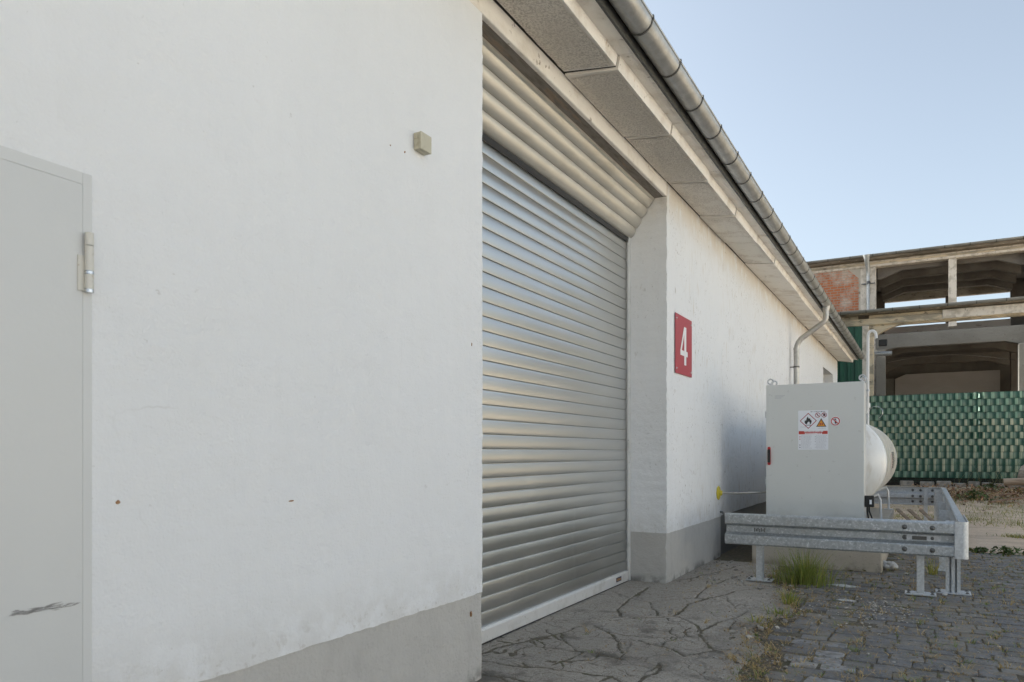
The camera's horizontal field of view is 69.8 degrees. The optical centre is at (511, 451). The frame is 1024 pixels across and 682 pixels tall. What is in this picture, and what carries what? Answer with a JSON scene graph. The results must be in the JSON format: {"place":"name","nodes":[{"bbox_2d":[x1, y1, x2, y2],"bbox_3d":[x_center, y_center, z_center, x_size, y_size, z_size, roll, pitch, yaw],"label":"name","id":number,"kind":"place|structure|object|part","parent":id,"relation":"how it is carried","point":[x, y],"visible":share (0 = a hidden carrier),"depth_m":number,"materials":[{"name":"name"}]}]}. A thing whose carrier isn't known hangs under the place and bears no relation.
{"place":"outdoors","nodes":[
{"label":"outdoors","id":0,"kind":"place"},
{"bbox_2d":[475,560,793,681],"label":"concrete apron","id":1,"kind":"object","parent":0,"point":[594,612],"visible":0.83,"depth_m":5.24,"materials":[{"name":"grey concrete"}]},
{"bbox_2d":[740,613,795,625],"bbox_3d":[1.901,1.271,5.546,0.363,0.077,0.368,0,0,-32],"label":"weed","id":2,"kind":"object","parent":1,"relation":"on","point":[757,620],"visible":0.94,"depth_m":5.62,"materials":[{"name":"green plant"}]},
{"bbox_2d":[762,601,800,618],"bbox_3d":[2.126,1.265,5.909,0.367,0.090,0.400,0,0,-32],"label":"weed","id":3,"kind":"object","parent":1,"relation":"on","point":[780,612],"visible":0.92,"depth_m":5.87,"materials":[{"name":"green plant"}]},
{"bbox_2d":[481,545,1023,681],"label":"joint soil","id":4,"kind":"structure","parent":0,"point":[741,553],"depth_m":5.20,"materials":[{"name":"brown soil"}]},
{"bbox_2d":[778,585,811,605],"bbox_3d":[2.398,1.226,6.298,0.332,0.168,0.317,0,0,-6],"label":"grass tuft","id":5,"kind":"object","parent":4,"relation":"on","point":[790,599],"visible":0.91,"depth_m":6.26,"materials":[{"name":"green plant"}]},
{"bbox_2d":[582,551,1023,681],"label":"joint weeds","id":6,"kind":"object","parent":4,"relation":"on","point":[733,657],"visible":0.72,"depth_m":5.36,"materials":[{"name":"green plant"}]},
{"bbox_2d":[883,560,897,569],"bbox_3d":[4.194,1.264,8.188,0.206,0.106,0.185,0,0,29],"label":"mortar lump","id":7,"kind":"object","parent":4,"relation":"on","point":[890,565],"visible":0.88,"depth_m":8.13,"materials":[{"name":"white concrete"}]},
{"bbox_2d":[924,558,945,574],"bbox_3d":[4.499,1.207,7.785,0.373,0.206,0.281,0,0,29],"label":"grass tuft","id":8,"kind":"object","parent":4,"relation":"on","point":[930,569],"visible":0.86,"depth_m":7.79,"materials":[{"name":"green plant"}]},
{"bbox_2d":[644,0,1023,326],"label":"sky","id":9,"kind":"structure","parent":0,"point":[865,126],"materials":[{"name":"blue"}]},
{"bbox_2d":[764,553,1023,681],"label":"cobbled yard","id":10,"kind":"structure","parent":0,"point":[892,671],"depth_m":5.36,"materials":[{"name":"stone"}]},
{"bbox_2d":[560,554,1023,681],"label":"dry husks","id":11,"kind":"object","parent":10,"relation":"on","point":[837,628],"visible":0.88,"depth_m":5.39,"materials":[{"name":"plant"}]},
{"bbox_2d":[750,547,876,589],"bbox_3d":[2.870,1.081,7.240,1.083,0.458,0.804,0,0,55],"label":"grass tuft","id":12,"kind":"object","parent":10,"relation":"on","point":[804,574],"visible":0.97,"depth_m":7.17,"materials":[{"name":"green plant"}]},
{"bbox_2d":[827,584,857,587],"bbox_3d":[3.212,1.291,7.104,0.313,0.010,0.146,0,0,29],"label":"mortar spill","id":13,"kind":"object","parent":10,"relation":"on","point":[844,585],"visible":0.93,"depth_m":7.07,"materials":[{"name":"white concrete"}]},
{"bbox_2d":[725,486,971,596],"bbox_3d":[4.771,0.951,10.053,2.269,0.690,7.304,0,0,29],"label":"crash barrier","id":14,"kind":"object","parent":10,"relation":"on","point":[944,536],"visible":0.98,"depth_m":6.88,"materials":[{"name":"metal"}]},
{"bbox_2d":[679,555,1023,681],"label":"gravel crumbs","id":15,"kind":"object","parent":10,"relation":"on","point":[758,625],"visible":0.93,"depth_m":5.86,"materials":[{"name":"grey gravel"}]},
{"bbox_2d":[970,546,996,554],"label":"weed","id":16,"kind":"object","parent":10,"relation":"on","point":[979,549],"visible":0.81,"depth_m":9.46,"materials":[{"name":"green plant"}]},
{"bbox_2d":[870,471,1023,554],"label":"ground","id":17,"kind":"structure","parent":0,"point":[979,536],"depth_m":14.26,"materials":[{"name":"beige plant"}]},
{"bbox_2d":[0,0,864,681],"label":"warehouse","id":18,"kind":"structure","parent":17,"relation":"on","point":[314,366],"depth_m":3.30,"materials":[{"name":"white paint"}]},
{"bbox_2d":[0,145,93,681],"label":"side door","id":19,"kind":"structure","parent":18,"relation":"in","point":[47,237],"depth_m":2.12,"materials":[{"name":"grey paint"}]},
{"bbox_2d":[414,131,430,155],"bbox_3d":[-0.448,-1.543,3.670,0.047,0.087,0.094,0,0,29],"label":"junction box","id":20,"kind":"object","parent":18,"relation":"attached to","point":[422,143],"visible":1,"depth_m":3.64,"materials":[{"name":"beige plastic"}]},
{"bbox_2d":[675,312,691,377],"bbox_3d":[1.805,-1.111,7.698,0.010,0.612,0.602,0,0,29],"label":"number sign","id":21,"kind":"object","parent":18,"relation":"attached to","point":[683,345],"visible":1,"depth_m":7.68,"materials":[{"name":"red metal"}]},
{"bbox_2d":[716,486,765,499],"bbox_3d":[2.832,0.503,9.012,0.682,0.170,0.156,0,0,1],"label":"gas pipe","id":22,"kind":"object","parent":18,"relation":"attached to","point":[719,492],"visible":0.91,"depth_m":8.97,"materials":[{"name":"metal"}]},
{"bbox_2d":[752,508,893,572],"bbox_3d":[4.264,1.100,9.791,1.360,0.500,3.550,0,0,29],"label":"concrete base","id":23,"kind":"object","parent":17,"relation":"on","point":[866,561],"visible":0.18,"depth_m":8.18,"materials":[{"name":"grey concrete"}]},
{"bbox_2d":[765,374,873,517],"bbox_3d":[3.626,-0.015,8.648,1.180,1.733,0.390,0,0,29],"label":"gas cabinet","id":24,"kind":"object","parent":23,"relation":"on","point":[815,449],"visible":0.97,"depth_m":8.51,"materials":[{"name":"white metal"}]},
{"bbox_3d":[3.510,0.021,8.537,1.059,1.637,0.024,0,0,29],"label":"cabinet door","id":25,"kind":"part","parent":24,"relation":"part of","materials":[{"name":"grey paint"}]},
{"bbox_2d":[866,330,877,413],"bbox_3d":[4.169,-0.937,8.647,0.246,1.014,0.122,0,0,29],"label":"vent pipe","id":26,"kind":"object","parent":24,"relation":"attached to","point":[867,362],"visible":0.77,"depth_m":8.66,"materials":[{"name":"grey metal"}]},
{"bbox_2d":[866,424,896,518],"bbox_3d":[4.852,0.120,10.614,1.168,1.460,4.140,0,0,29],"label":"gas tank","id":27,"kind":"object","parent":23,"relation":"on","point":[881,459],"visible":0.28,"depth_m":8.76,"materials":[{"name":"white metal"}]},
{"bbox_2d":[866,403,882,424],"bbox_3d":[4.407,-0.430,8.937,0.197,0.340,0.060,0,0,29],"label":"filling valve","id":28,"kind":"object","parent":27,"relation":"on","point":[867,418],"visible":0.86,"depth_m":8.95,"materials":[{"name":"metal"}]},
{"bbox_2d":[896,508,910,519],"bbox_3d":[6.479,1.125,11.921,0.063,0.350,0.857,0,0,0],"label":"lath","id":29,"kind":"object","parent":17,"relation":"on","point":[900,512],"visible":0.36,"depth_m":12.16,"materials":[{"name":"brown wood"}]},
{"bbox_2d":[900,481,913,485],"bbox_3d":[10.979,0.888,20.414,0.340,0.174,0.203,0,0,29],"label":"kerb stone","id":30,"kind":"object","parent":17,"relation":"on","point":[905,483],"visible":0.56,"depth_m":20.33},
{"bbox_2d":[907,509,921,519],"bbox_3d":[6.627,1.125,11.838,0.063,0.350,0.857,0,0,0],"label":"lath","id":31,"kind":"object","parent":17,"relation":"on","point":[914,514],"visible":0.36,"depth_m":12.08,"materials":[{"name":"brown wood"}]},
{"bbox_2d":[807,236,1023,458],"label":"derelict hall","id":32,"kind":"structure","parent":17,"relation":"on","point":[950,355],"depth_m":30.77,"materials":[{"name":"paint"}]},
{"bbox_2d":[919,509,934,520],"bbox_3d":[6.775,1.125,11.754,0.063,0.350,0.857,0,0,0],"label":"lath","id":33,"kind":"object","parent":17,"relation":"on","point":[924,513],"visible":0.36,"depth_m":12.00,"materials":[{"name":"brown wood"}]},
{"bbox_2d":[920,481,933,485],"bbox_3d":[11.408,0.894,20.169,0.346,0.162,0.189,0,0,29],"label":"kerb stone","id":34,"kind":"object","parent":17,"relation":"on","point":[926,483],"visible":0.57,"depth_m":20.11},
{"bbox_2d":[936,481,950,486],"bbox_3d":[11.734,0.883,19.942,0.346,0.184,0.229,0,0,29],"label":"kerb stone","id":35,"kind":"object","parent":17,"relation":"on","point":[941,483],"visible":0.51,"depth_m":19.85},
{"bbox_2d":[869,391,1023,486],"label":"privacy fence","id":36,"kind":"object","parent":17,"relation":"on","point":[946,441],"visible":0.73,"depth_m":20.14,"materials":[{"name":"green plastic"}]},
{"bbox_2d":[953,483,965,486],"bbox_3d":[12.057,0.907,19.776,0.281,0.136,0.234,0,0,29],"label":"kerb stone","id":37,"kind":"object","parent":17,"relation":"on","point":[961,484],"visible":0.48,"depth_m":19.68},
{"bbox_2d":[911,482,1023,511],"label":"leaf litter","id":38,"kind":"object","parent":17,"relation":"on","point":[986,490],"visible":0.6,"depth_m":17.62,"materials":[{"name":"brown plant"}]},
{"bbox_2d":[968,481,979,486],"bbox_3d":[12.346,0.882,19.617,0.257,0.185,0.158,0,0,29],"label":"kerb stone","id":39,"kind":"object","parent":17,"relation":"on","point":[976,483],"visible":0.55,"depth_m":19.57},
{"bbox_2d":[935,461,1016,487],"bbox_3d":[12.487,0.497,19.538,2.812,0.936,0.640,0,0,29],"label":"dry shrub","id":40,"kind":"object","parent":17,"relation":"on","point":[989,478],"visible":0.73,"depth_m":19.50,"materials":[{"name":"brown plant"}]},
{"bbox_2d":[953,488,1002,501],"bbox_3d":[10.640,1.033,17.085,1.128,0.377,1.326,0,0,-27],"label":"weed","id":41,"kind":"object","parent":17,"relation":"on","point":[974,493],"visible":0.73,"depth_m":17.05,"materials":[{"name":"green plant"}]},
{"bbox_2d":[972,482,1009,490],"bbox_3d":[11.890,0.991,18.355,1.966,0.475,1.272,0,0,29],"label":"weed","id":42,"kind":"object","parent":17,"relation":"on","point":[990,485],"visible":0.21,"depth_m":18.32,"materials":[{"name":"green plant"}]},
{"bbox_2d":[969,493,1017,497],"bbox_3d":[11.194,1.016,17.088,1.000,0.149,0.120,0,0,15],"label":"plank","id":43,"kind":"object","parent":17,"relation":"on","point":[1001,494],"visible":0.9,"depth_m":17.00,"materials":[{"name":"brown wood"}]},
{"bbox_2d":[969,545,1023,556],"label":"weed","id":44,"kind":"object","parent":17,"relation":"on","point":[1007,550],"visible":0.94,"depth_m":9.30,"materials":[{"name":"green plant"}]},
{"bbox_2d":[1003,478,1023,485],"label":"log","id":45,"kind":"object","parent":17,"relation":"on","point":[1013,481],"visible":1,"depth_m":17.66,"materials":[{"name":"brown wood"}]},
{"bbox_2d":[1016,465,1023,487],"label":"boulder","id":46,"kind":"object","parent":17,"relation":"on","point":[1021,473],"visible":0.51,"depth_m":18.21,"materials":[{"name":"stone"}]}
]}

